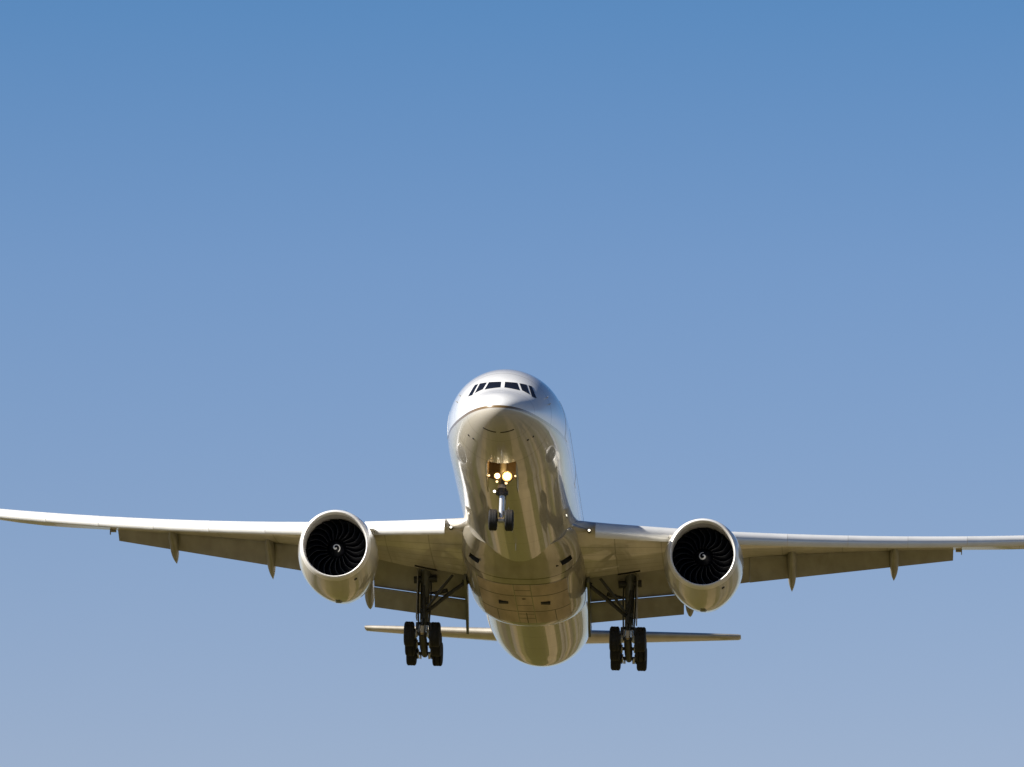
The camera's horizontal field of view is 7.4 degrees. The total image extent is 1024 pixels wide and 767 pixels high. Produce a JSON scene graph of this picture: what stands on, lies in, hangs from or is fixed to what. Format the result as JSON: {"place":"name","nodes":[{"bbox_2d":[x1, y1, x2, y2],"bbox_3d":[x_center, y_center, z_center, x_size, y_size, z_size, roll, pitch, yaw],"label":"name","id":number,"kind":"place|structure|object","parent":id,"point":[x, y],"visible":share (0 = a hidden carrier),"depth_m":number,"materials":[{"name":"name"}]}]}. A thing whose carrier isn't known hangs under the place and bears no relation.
{"place":"outdoors","nodes":[
{"label":"outdoors","id":0,"kind":"place"},
{"bbox_2d":[0,369,1023,670],"bbox_3d":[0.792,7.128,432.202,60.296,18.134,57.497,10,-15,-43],"label":"airliner","id":1,"kind":"object","parent":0,"point":[532,557],"visible":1,"depth_m":420.99,"materials":[{"name":"paint"}]},
{"bbox_2d":[0,0,1023,766],"label":"sky","id":2,"kind":"structure","parent":0,"point":[762,261],"materials":[{"name":"blue"}]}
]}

